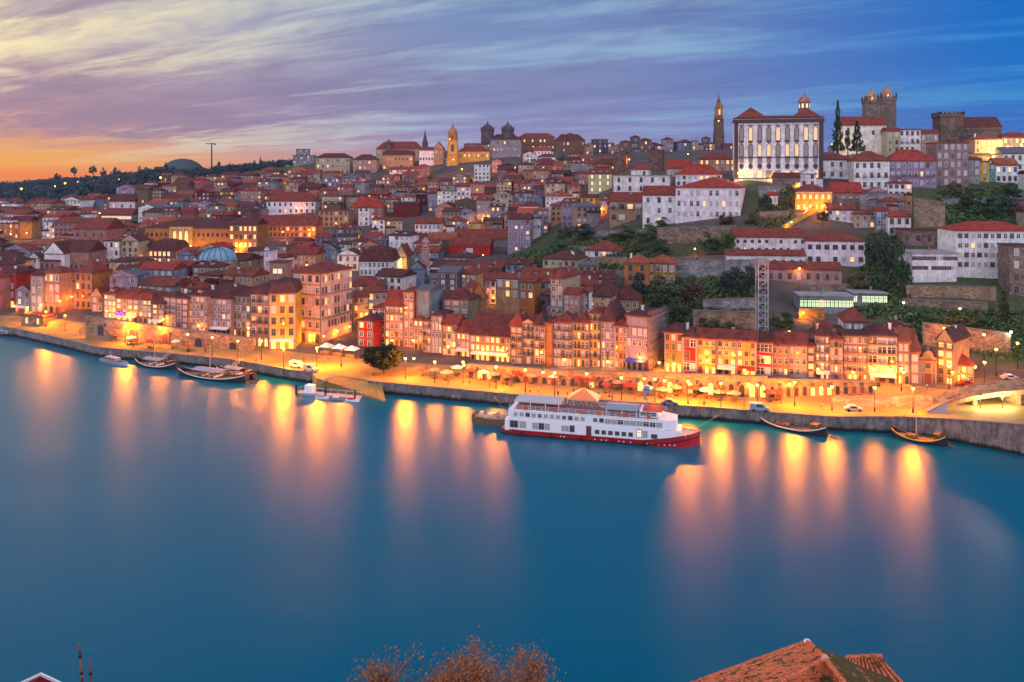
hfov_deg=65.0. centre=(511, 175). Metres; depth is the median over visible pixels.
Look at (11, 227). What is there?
apartment block
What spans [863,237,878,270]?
tree
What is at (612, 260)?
retaining wall
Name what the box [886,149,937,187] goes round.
hillside house
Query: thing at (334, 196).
town house
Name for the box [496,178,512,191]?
town house
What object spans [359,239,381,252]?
town house
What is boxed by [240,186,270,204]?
town house
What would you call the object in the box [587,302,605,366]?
riverfront house
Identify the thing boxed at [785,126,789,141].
window
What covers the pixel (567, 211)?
town house
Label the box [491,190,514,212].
town house
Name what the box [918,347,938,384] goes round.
chapel
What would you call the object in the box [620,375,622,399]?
street lamp
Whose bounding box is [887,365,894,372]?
window
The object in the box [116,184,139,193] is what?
town house
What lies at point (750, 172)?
window
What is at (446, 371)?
cafe parasol
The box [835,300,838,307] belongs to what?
window
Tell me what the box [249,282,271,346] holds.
riverfront house
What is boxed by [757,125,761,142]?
window
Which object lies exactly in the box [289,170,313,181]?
town house
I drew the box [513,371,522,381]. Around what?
cafe parasol
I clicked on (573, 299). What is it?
riverfront house
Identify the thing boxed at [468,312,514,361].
riverfront house
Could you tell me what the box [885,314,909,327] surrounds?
riverfront house
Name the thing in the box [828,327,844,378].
riverfront house
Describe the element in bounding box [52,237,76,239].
town house
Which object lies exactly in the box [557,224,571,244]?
tree
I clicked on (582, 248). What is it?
retaining wall
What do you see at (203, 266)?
town house
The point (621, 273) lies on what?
retaining wall
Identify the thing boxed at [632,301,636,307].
window
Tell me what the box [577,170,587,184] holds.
hillside house
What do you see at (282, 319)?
window
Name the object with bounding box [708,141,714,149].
hillside house
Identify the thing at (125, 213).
market hall
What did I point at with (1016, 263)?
window
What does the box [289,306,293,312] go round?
window
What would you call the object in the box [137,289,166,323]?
riverfront house
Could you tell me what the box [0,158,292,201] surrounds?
wood
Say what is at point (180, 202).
town house
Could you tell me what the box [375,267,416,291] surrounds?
town house
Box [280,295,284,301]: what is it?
window
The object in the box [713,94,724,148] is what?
bell tower
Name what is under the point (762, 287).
lift tower
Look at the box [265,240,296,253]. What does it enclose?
town house
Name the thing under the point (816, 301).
window
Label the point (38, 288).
riverfront house
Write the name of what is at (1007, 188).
tree
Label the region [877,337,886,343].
window
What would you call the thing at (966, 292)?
retaining wall
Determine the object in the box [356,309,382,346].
riverfront house
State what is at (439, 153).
hillside house
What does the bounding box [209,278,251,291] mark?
town house
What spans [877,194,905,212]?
town house
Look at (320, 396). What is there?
dinghy
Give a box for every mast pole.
[78,643,82,681]
[88,660,92,681]
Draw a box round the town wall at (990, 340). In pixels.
[922,322,1010,354]
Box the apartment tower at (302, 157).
[293,149,316,166]
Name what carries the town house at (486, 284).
on the hillside ground
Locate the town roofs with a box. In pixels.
[0,143,834,296]
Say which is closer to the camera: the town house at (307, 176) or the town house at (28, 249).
the town house at (28, 249)
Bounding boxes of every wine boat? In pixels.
[135,340,178,369]
[178,347,256,383]
[216,365,258,380]
[760,417,836,438]
[891,398,954,447]
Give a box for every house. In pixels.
[0,241,13,250]
[0,246,24,256]
[0,256,25,264]
[0,267,11,310]
[1,200,26,206]
[3,243,43,256]
[4,209,42,216]
[5,265,35,306]
[13,284,30,312]
[21,672,60,681]
[29,250,43,268]
[29,269,47,311]
[30,198,66,209]
[31,238,69,250]
[32,263,45,272]
[38,258,60,268]
[41,266,76,312]
[42,215,59,238]
[43,240,70,267]
[46,205,81,213]
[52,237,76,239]
[53,217,82,238]
[62,196,95,207]
[68,240,106,268]
[72,217,126,244]
[72,279,75,308]
[73,260,113,308]
[78,213,96,217]
[85,193,103,213]
[90,285,109,311]
[96,258,108,266]
[102,284,125,318]
[103,239,121,260]
[104,192,112,208]
[108,253,139,271]
[108,267,148,288]
[114,288,154,321]
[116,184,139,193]
[116,262,141,272]
[118,232,147,238]
[120,234,149,256]
[123,222,139,232]
[137,186,152,206]
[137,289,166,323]
[138,204,167,222]
[138,261,188,278]
[139,274,192,291]
[141,207,162,221]
[146,199,170,206]
[147,239,154,256]
[148,238,189,260]
[149,291,172,325]
[152,186,166,199]
[161,208,178,217]
[162,287,183,326]
[168,197,188,207]
[174,288,192,328]
[176,189,193,199]
[176,247,199,260]
[177,258,199,277]
[180,278,215,291]
[186,284,220,331]
[187,269,200,280]
[189,197,203,208]
[191,255,230,277]
[194,188,216,199]
[196,241,235,252]
[197,199,215,211]
[197,270,223,284]
[206,199,226,218]
[208,290,237,334]
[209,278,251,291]
[211,208,236,220]
[213,177,231,190]
[218,266,269,286]
[228,217,267,252]
[231,203,259,217]
[231,289,250,336]
[235,251,263,268]
[237,173,261,181]
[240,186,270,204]
[247,247,264,267]
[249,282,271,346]
[253,204,266,214]
[257,176,282,188]
[263,191,275,206]
[263,244,278,271]
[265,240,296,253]
[266,192,321,214]
[268,256,293,279]
[268,277,302,348]
[285,179,301,191]
[285,266,298,276]
[287,246,325,267]
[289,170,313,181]
[289,241,318,246]
[299,183,327,191]
[305,169,322,182]
[314,210,353,226]
[315,153,353,173]
[315,231,335,247]
[318,187,336,205]
[321,175,341,186]
[322,190,344,209]
[323,201,343,209]
[323,243,341,262]
[332,223,359,241]
[335,237,352,251]
[336,183,354,205]
[336,248,361,270]
[337,229,358,239]
[341,173,362,183]
[346,193,367,207]
[349,196,387,220]
[351,235,370,249]
[352,182,368,193]
[352,276,386,290]
[352,287,369,325]
[353,154,379,172]
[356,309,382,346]
[358,207,371,225]
[358,245,399,275]
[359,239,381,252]
[363,284,387,308]
[367,190,389,198]
[370,216,385,233]
[371,235,388,245]
[371,302,384,343]
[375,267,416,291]
[379,195,400,212]
[381,173,394,190]
[382,150,414,169]
[383,289,404,346]
[385,217,402,234]
[388,229,419,250]
[389,166,407,174]
[389,182,414,196]
[393,201,422,216]
[402,283,418,347]
[409,260,425,284]
[410,188,426,205]
[412,315,424,348]
[413,238,440,262]
[413,245,444,274]
[414,218,443,234]
[415,284,443,317]
[418,163,429,176]
[419,147,433,164]
[421,309,433,352]
[427,188,436,211]
[428,232,461,254]
[429,257,467,283]
[430,273,437,283]
[430,308,453,353]
[433,142,444,164]
[435,201,454,217]
[437,188,456,204]
[437,265,465,289]
[440,313,466,355]
[441,182,458,190]
[441,206,461,229]
[441,287,480,319]
[443,250,482,259]
[446,216,467,232]
[448,237,493,255]
[452,172,469,184]
[455,197,476,218]
[455,318,472,356]
[457,184,469,199]
[458,146,489,162]
[458,207,475,228]
[462,264,483,287]
[463,261,492,271]
[464,279,488,312]
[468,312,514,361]
[469,181,484,196]
[469,219,485,228]
[476,195,494,221]
[480,258,505,271]
[482,216,503,228]
[483,269,517,303]
[483,276,490,305]
[490,202,505,216]
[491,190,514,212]
[492,158,503,172]
[494,271,520,314]
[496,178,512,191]
[497,163,516,177]
[504,256,537,271]
[507,213,533,254]
[508,308,529,363]
[513,179,531,191]
[514,188,533,203]
[514,263,537,273]
[518,161,533,172]
[518,276,542,316]
[520,264,555,275]
[521,314,538,363]
[522,181,543,191]
[523,151,536,168]
[527,192,544,206]
[532,167,551,182]
[532,205,548,239]
[532,309,551,363]
[537,271,550,307]
[541,250,587,269]
[543,312,558,367]
[544,288,549,310]
[545,177,569,194]
[545,190,573,222]
[549,201,561,226]
[549,266,581,316]
[551,169,570,176]
[552,311,577,366]
[555,260,566,271]
[561,196,579,227]
[562,284,584,315]
[563,157,580,169]
[567,180,582,197]
[570,160,581,181]
[571,309,590,367]
[572,200,599,230]
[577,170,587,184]
[577,257,599,271]
[579,194,598,204]
[580,275,598,287]
[582,159,601,170]
[582,266,617,284]
[583,286,594,311]
[584,143,593,155]
[584,240,623,256]
[587,168,613,193]
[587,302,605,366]
[591,139,607,153]
[592,279,619,308]
[599,298,626,368]
[600,195,609,216]
[608,142,614,153]
[609,192,642,227]
[612,164,671,191]
[612,316,628,368]
[614,144,619,151]
[616,285,643,312]
[619,140,631,152]
[623,252,650,287]
[629,135,639,152]
[639,138,651,151]
[642,186,676,227]
[650,254,677,283]
[652,142,658,149]
[655,144,664,151]
[661,137,672,150]
[663,322,686,372]
[666,159,691,176]
[673,141,678,150]
[675,164,722,185]
[675,177,746,222]
[676,139,689,150]
[681,321,698,372]
[690,138,698,150]
[690,638,895,681]
[695,327,719,373]
[697,153,732,170]
[699,143,704,149]
[701,137,710,149]
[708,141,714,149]
[717,326,738,373]
[721,142,732,149]
[737,329,758,374]
[757,330,774,376]
[767,189,778,205]
[771,171,800,186]
[773,330,790,377]
[787,331,808,377]
[798,168,817,185]
[807,338,816,377]
[809,321,831,378]
[812,320,834,330]
[823,153,849,178]
[823,202,856,222]
[828,182,862,198]
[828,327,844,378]
[833,306,869,378]
[835,116,886,154]
[846,653,903,681]
[847,151,890,189]
[851,206,873,227]
[861,321,898,383]
[864,185,886,210]
[871,207,889,231]
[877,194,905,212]
[881,127,900,156]
[885,210,911,234]
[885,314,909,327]
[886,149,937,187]
[886,178,912,213]
[891,324,911,383]
[894,227,935,245]
[899,129,920,150]
[908,328,921,383]
[921,129,939,153]
[924,142,969,186]
[935,322,970,385]
[957,350,975,381]
[962,133,1002,152]
[969,157,980,183]
[980,157,989,181]
[988,158,1018,183]
[989,160,996,181]
[991,147,1023,170]
[998,132,1023,146]
[1014,205,1023,226]
[1015,197,1023,213]
[1017,170,1023,196]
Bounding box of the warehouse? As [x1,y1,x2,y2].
[454,229,507,246]
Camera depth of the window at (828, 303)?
275.84 m
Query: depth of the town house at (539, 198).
528.83 m
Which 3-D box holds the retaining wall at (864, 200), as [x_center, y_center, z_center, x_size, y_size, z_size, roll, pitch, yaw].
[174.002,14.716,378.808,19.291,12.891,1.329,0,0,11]
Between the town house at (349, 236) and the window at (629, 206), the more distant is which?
the town house at (349, 236)
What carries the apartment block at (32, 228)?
on the hillside ground
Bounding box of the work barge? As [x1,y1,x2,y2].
[472,410,507,425]
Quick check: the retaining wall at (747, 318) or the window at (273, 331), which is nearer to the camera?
the retaining wall at (747, 318)
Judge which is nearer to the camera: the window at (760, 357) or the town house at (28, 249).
the window at (760, 357)
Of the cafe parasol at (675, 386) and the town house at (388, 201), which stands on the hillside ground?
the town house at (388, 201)
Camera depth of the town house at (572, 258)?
349.49 m
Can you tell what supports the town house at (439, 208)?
on the hillside ground
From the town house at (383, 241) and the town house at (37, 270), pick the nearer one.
the town house at (37, 270)
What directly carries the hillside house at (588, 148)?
on the hillside ground
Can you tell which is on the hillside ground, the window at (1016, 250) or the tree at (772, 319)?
the tree at (772, 319)
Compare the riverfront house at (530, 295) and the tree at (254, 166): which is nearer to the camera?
the riverfront house at (530, 295)
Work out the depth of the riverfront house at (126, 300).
295.65 m
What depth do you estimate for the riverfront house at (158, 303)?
286.57 m
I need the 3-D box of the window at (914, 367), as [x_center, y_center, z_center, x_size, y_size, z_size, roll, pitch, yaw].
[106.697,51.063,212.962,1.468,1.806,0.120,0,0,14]
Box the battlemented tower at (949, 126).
[931,111,964,141]
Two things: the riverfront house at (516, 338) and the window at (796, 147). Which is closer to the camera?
the riverfront house at (516, 338)
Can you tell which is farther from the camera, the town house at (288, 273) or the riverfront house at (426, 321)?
the town house at (288, 273)
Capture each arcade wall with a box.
[85,315,254,350]
[467,363,552,383]
[549,368,767,397]
[768,377,880,397]
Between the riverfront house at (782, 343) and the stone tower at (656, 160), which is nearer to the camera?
the riverfront house at (782, 343)
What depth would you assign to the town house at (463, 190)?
592.16 m
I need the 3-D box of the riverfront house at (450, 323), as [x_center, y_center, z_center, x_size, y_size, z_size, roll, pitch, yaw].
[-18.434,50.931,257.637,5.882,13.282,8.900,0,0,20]
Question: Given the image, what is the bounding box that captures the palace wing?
[259,215,322,237]
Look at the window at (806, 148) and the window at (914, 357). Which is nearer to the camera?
the window at (914, 357)
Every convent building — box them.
[376,142,420,164]
[723,249,806,260]
[730,226,807,249]
[761,259,842,283]
[803,231,866,266]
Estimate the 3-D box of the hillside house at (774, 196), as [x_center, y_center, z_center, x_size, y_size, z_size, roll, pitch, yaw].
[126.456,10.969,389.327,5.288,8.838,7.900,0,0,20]
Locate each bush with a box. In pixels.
[655,217,667,225]
[719,214,733,223]
[721,321,743,328]
[742,210,758,223]
[901,310,932,322]
[941,315,976,325]
[966,205,1006,217]
[969,315,994,328]
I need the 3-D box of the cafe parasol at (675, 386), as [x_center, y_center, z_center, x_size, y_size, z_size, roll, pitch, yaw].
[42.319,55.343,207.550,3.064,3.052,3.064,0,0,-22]
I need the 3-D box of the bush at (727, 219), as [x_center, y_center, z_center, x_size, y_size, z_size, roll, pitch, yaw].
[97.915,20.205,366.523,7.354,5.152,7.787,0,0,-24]
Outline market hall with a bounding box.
[100,208,137,219]
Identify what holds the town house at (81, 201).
on the hillside ground
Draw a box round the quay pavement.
[0,316,1023,422]
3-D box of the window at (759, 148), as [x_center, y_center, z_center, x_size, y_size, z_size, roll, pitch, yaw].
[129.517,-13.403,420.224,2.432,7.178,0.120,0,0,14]
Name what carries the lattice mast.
on the hillside ground
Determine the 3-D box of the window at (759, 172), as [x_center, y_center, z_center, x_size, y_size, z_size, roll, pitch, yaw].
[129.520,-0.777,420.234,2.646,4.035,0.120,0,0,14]
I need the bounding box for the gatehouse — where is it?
[19,311,58,326]
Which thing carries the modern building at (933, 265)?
on the hillside ground
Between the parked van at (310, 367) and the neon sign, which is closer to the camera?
the parked van at (310, 367)
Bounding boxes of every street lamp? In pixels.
[524,367,526,391]
[553,370,555,395]
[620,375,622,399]
[793,380,795,405]
[873,385,875,411]
[900,366,902,390]
[948,364,950,388]
[995,347,997,375]
[1016,341,1018,368]
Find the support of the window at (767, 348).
in the riverfront house at (765, 342)
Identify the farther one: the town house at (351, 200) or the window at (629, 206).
the town house at (351, 200)
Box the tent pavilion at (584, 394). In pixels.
[567,388,600,402]
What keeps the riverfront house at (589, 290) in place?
on the hillside ground
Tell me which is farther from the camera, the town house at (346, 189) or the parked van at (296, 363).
the town house at (346, 189)
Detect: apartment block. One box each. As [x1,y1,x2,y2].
[0,220,19,237]
[19,220,40,238]
[290,260,353,342]
[474,164,489,181]
[624,304,667,370]
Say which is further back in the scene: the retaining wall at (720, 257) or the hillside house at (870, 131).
the hillside house at (870, 131)
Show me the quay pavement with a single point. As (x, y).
(991, 409)
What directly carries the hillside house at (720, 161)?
on the hillside ground
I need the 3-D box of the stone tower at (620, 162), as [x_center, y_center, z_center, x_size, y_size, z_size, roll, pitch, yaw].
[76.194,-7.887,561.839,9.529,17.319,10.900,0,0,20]
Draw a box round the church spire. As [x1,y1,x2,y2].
[422,131,427,146]
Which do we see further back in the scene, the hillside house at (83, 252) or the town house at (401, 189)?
the town house at (401, 189)
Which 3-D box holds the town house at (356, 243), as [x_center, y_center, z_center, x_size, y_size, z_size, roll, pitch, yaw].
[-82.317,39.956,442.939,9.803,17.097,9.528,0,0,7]
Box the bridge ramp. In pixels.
[934,378,1023,405]
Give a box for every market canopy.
[319,342,334,354]
[332,344,347,355]
[344,345,359,358]
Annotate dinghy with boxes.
[315,394,328,398]
[330,396,343,400]
[345,397,358,401]
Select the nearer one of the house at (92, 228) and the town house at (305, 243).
the town house at (305, 243)
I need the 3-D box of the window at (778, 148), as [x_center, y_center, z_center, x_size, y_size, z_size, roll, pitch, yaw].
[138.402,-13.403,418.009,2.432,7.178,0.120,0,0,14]
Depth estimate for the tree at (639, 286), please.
285.19 m
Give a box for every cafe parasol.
[126,335,136,341]
[440,369,452,379]
[451,365,463,374]
[478,369,489,379]
[489,371,499,381]
[501,373,511,383]
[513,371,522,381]
[526,373,537,383]
[583,378,594,381]
[601,381,610,392]
[612,379,622,389]
[624,382,637,393]
[655,386,668,397]
[669,384,681,395]
[687,385,700,396]
[699,387,713,397]
[713,389,724,399]
[726,390,740,401]
[763,389,776,401]
[774,389,783,400]
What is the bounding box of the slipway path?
[312,372,385,400]
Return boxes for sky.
[0,0,1023,182]
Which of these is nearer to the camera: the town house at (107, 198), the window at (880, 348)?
the window at (880, 348)
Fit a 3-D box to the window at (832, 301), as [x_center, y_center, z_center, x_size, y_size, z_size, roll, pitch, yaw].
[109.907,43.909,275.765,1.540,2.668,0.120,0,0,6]
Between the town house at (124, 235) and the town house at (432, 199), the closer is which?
the town house at (124, 235)
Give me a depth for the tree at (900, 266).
293.48 m
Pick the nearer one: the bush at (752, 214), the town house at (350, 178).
the bush at (752, 214)
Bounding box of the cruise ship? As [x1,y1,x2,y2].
[496,385,717,447]
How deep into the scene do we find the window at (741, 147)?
422.46 m
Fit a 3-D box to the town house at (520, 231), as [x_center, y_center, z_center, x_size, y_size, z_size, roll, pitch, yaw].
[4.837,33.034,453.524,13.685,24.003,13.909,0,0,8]
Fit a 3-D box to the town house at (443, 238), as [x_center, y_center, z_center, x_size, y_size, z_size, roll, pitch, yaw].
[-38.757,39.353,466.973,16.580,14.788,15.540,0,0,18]
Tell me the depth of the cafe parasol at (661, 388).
205.16 m
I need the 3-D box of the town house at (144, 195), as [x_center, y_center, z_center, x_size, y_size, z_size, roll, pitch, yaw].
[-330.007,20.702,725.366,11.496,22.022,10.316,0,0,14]
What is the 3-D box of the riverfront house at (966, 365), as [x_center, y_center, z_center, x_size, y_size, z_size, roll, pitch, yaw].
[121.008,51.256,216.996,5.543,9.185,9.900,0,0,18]
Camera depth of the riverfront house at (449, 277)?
315.33 m
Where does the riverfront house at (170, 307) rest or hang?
on the hillside ground
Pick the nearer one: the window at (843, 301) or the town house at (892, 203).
the window at (843, 301)
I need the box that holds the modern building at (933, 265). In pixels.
[899,246,958,281]
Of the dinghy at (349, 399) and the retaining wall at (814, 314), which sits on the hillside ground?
the retaining wall at (814, 314)
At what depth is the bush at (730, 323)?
247.12 m
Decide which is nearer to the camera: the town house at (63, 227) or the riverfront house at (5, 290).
the riverfront house at (5, 290)
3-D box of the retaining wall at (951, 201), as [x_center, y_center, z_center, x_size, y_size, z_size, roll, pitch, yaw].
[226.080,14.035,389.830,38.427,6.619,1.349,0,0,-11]
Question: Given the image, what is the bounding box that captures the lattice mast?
[205,143,215,175]
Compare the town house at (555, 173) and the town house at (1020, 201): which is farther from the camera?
the town house at (555, 173)
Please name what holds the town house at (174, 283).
on the hillside ground
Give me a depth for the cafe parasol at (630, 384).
209.03 m
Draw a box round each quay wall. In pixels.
[0,326,314,382]
[368,380,838,430]
[838,415,1023,455]
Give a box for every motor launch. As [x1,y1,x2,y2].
[0,330,16,336]
[99,353,127,365]
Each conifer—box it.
[830,100,845,153]
[849,121,864,154]
[989,289,1015,321]
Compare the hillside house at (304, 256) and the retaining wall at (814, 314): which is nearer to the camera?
the retaining wall at (814, 314)
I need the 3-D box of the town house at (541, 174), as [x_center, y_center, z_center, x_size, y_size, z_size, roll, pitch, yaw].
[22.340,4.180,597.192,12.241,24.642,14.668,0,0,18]
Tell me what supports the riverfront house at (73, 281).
on the hillside ground
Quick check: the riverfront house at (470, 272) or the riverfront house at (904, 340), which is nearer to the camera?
the riverfront house at (904, 340)
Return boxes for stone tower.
[613,152,628,174]
[649,146,664,170]
[996,243,1023,295]
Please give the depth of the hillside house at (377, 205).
579.45 m
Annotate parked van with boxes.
[289,360,302,368]
[303,363,318,370]
[749,401,769,411]
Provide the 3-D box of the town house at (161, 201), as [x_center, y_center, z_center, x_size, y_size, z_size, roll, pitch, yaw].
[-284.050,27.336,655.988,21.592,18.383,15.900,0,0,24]
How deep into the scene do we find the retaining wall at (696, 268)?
311.06 m
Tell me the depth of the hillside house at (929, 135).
466.12 m
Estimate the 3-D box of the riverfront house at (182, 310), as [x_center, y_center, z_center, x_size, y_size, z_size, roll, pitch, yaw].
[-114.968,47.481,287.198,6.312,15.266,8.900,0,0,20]
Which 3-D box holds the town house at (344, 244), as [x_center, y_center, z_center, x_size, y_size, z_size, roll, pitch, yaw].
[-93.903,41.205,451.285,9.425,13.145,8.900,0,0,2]
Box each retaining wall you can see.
[556,246,588,250]
[587,229,656,237]
[587,257,626,266]
[611,270,624,276]
[649,255,725,259]
[657,225,735,243]
[676,259,757,278]
[693,309,756,329]
[702,297,757,310]
[758,185,796,197]
[758,210,788,218]
[781,205,816,227]
[798,283,863,290]
[798,308,824,319]
[831,394,931,415]
[832,198,858,209]
[859,193,903,209]
[903,298,987,312]
[905,285,995,300]
[913,198,944,227]
[942,198,1012,204]
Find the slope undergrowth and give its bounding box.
[509,183,1023,360]
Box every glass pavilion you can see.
[792,288,854,313]
[844,285,888,305]
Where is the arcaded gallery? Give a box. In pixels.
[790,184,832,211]
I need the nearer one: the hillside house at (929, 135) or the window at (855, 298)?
the window at (855, 298)
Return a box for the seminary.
[489,134,521,158]
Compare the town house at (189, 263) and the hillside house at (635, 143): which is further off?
the hillside house at (635, 143)
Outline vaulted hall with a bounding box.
[197,247,237,266]
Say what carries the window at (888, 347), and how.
in the riverfront house at (882, 346)
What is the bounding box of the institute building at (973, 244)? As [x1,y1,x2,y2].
[936,221,1023,278]
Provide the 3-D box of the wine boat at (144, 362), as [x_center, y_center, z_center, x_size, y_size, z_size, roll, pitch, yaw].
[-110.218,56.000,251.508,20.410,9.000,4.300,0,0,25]
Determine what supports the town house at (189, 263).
on the hillside ground
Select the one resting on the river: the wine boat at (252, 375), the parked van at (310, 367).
the wine boat at (252, 375)
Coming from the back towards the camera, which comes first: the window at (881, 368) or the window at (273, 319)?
the window at (273, 319)
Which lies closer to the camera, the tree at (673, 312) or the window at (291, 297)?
the tree at (673, 312)
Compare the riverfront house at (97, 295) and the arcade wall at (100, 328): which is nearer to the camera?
the arcade wall at (100, 328)
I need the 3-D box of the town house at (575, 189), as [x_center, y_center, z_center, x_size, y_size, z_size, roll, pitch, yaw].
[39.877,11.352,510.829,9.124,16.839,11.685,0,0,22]
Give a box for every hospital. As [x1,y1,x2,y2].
[519,133,554,151]
[555,134,584,151]
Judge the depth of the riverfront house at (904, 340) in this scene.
213.07 m
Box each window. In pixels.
[271,295,275,301]
[271,306,275,312]
[271,317,275,324]
[271,329,275,335]
[272,268,282,273]
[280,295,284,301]
[280,306,284,312]
[280,317,284,324]
[280,328,284,335]
[289,295,293,301]
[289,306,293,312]
[289,317,293,323]
[289,328,293,335]
[359,322,363,327]
[367,340,371,345]
[466,248,472,252]
[513,281,517,286]
[513,291,517,296]
[611,214,615,219]
[619,204,624,208]
[619,214,624,219]
[627,204,632,208]
[628,264,632,270]
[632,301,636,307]
[669,265,673,271]
[684,339,689,346]
[684,350,689,358]
[684,362,689,370]
[690,339,695,347]
[690,363,695,371]
[739,125,743,142]
[739,143,743,156]
[739,170,743,177]
[748,125,752,142]
[748,143,752,156]
[748,170,752,177]
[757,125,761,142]
[757,143,761,156]
[757,170,761,177]
[758,344,763,351]
[758,355,764,363]
[758,366,763,374]
[764,345,772,352]
[764,356,772,363]
[764,367,772,375]
[766,125,771,141]
[766,143,770,156]
[766,170,771,177]
[775,125,780,141]
[776,143,780,156]
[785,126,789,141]
[785,143,789,156]
[794,124,798,141]
[794,143,798,156]
[803,124,808,141]
[803,299,807,306]
[804,143,808,156]
[807,299,811,306]
[813,124,817,141]
[813,143,817,156]
[815,299,818,306]
[824,245,829,249]
[826,300,830,307]
[831,300,834,307]
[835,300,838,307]
[842,300,845,307]
[846,300,849,307]
[853,295,857,302]
[862,295,865,302]
[866,295,870,302]
[869,337,876,342]
[869,346,876,352]
[869,355,877,362]
[869,364,877,371]
[870,295,874,302]
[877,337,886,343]
[877,346,886,353]
[878,295,883,302]
[878,355,886,362]
[878,365,886,372]
[883,295,887,302]
[887,338,894,343]
[887,346,894,353]
[887,356,894,362]
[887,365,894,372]
[911,256,918,259]
[911,266,918,269]
[912,355,917,360]
[912,365,917,371]
[912,375,917,381]
[925,363,930,368]
[950,120,953,129]
[1014,248,1018,255]
[1014,261,1018,267]
[1014,273,1018,280]
[1014,286,1018,292]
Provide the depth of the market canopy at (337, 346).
255.41 m
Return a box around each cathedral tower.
[861,88,880,117]
[877,85,896,126]
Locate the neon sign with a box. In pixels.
[116,311,125,314]
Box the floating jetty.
[295,377,361,399]
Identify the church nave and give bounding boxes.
[963,116,1002,139]
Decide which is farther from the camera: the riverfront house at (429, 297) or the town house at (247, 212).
the town house at (247, 212)
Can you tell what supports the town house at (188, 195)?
on the hillside ground
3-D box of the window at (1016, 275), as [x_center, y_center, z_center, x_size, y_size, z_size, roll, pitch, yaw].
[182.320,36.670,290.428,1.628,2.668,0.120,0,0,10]
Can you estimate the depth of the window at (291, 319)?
265.92 m
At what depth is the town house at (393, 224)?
510.80 m
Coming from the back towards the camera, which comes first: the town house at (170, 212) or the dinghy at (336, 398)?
the town house at (170, 212)
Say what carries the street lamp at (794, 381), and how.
on the quay pavement
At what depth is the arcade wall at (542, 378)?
223.05 m
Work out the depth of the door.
212.43 m
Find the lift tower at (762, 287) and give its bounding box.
[754,258,768,330]
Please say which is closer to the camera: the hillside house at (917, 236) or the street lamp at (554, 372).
the street lamp at (554, 372)
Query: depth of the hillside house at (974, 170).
424.89 m
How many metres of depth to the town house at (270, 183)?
693.42 m
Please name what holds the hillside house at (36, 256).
on the hillside ground
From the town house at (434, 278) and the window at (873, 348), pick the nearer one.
the window at (873, 348)
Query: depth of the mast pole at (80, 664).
61.94 m
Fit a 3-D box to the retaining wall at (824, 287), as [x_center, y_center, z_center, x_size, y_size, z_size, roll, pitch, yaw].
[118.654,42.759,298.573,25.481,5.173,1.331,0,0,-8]
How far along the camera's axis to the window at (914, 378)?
212.97 m
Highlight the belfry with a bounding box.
[447,124,457,165]
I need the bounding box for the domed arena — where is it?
[162,159,201,169]
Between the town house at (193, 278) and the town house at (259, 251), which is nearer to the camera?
the town house at (193, 278)
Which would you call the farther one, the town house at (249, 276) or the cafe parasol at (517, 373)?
the town house at (249, 276)
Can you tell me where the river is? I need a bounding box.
[0,336,1023,681]
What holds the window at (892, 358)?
in the riverfront house at (882, 346)
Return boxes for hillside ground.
[0,149,1023,389]
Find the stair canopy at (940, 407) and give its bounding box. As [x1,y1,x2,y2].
[925,399,947,413]
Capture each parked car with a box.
[661,398,678,405]
[843,404,862,411]
[957,379,975,385]
[1000,373,1019,379]
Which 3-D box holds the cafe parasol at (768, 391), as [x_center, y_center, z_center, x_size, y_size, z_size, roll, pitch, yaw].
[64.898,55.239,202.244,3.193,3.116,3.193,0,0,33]
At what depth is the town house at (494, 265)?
370.76 m
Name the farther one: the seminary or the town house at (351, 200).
the seminary
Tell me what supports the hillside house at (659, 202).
on the hillside ground
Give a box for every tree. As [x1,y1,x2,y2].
[70,166,77,180]
[88,165,96,175]
[100,167,106,175]
[113,167,119,174]
[226,163,232,171]
[239,163,245,172]
[250,160,256,170]
[258,157,262,170]
[342,625,565,681]
[360,344,403,373]
[535,256,542,267]
[548,239,566,253]
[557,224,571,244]
[562,171,574,181]
[566,224,593,239]
[607,224,635,241]
[627,241,642,251]
[629,271,651,294]
[634,223,656,242]
[647,275,681,308]
[649,239,671,254]
[665,297,692,321]
[677,278,705,306]
[695,231,721,255]
[698,316,720,327]
[714,266,750,294]
[718,231,735,248]
[738,264,757,288]
[757,193,774,210]
[769,313,780,330]
[773,311,794,331]
[779,183,795,208]
[816,210,829,225]
[844,128,850,156]
[846,273,872,288]
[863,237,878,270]
[868,272,889,290]
[870,228,890,244]
[875,232,895,287]
[892,236,911,295]
[945,180,964,196]
[959,191,982,208]
[983,193,1018,208]
[1002,182,1023,197]
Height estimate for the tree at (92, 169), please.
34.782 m
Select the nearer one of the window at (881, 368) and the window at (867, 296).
the window at (881, 368)
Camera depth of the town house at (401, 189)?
614.27 m
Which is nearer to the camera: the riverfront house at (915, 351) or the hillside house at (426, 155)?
the riverfront house at (915, 351)
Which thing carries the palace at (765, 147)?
on the hillside ground
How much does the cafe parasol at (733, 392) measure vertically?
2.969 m
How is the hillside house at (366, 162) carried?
on the hillside ground
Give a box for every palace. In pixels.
[144,219,230,246]
[732,91,824,186]
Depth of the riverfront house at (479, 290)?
275.37 m
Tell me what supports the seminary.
on the hillside ground
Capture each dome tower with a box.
[480,119,494,142]
[501,122,514,138]
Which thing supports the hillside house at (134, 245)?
on the hillside ground
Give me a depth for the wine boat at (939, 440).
181.23 m
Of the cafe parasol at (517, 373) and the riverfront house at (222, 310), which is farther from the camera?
the riverfront house at (222, 310)
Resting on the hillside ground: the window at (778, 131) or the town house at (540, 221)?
the town house at (540, 221)
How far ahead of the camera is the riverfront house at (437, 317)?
257.19 m

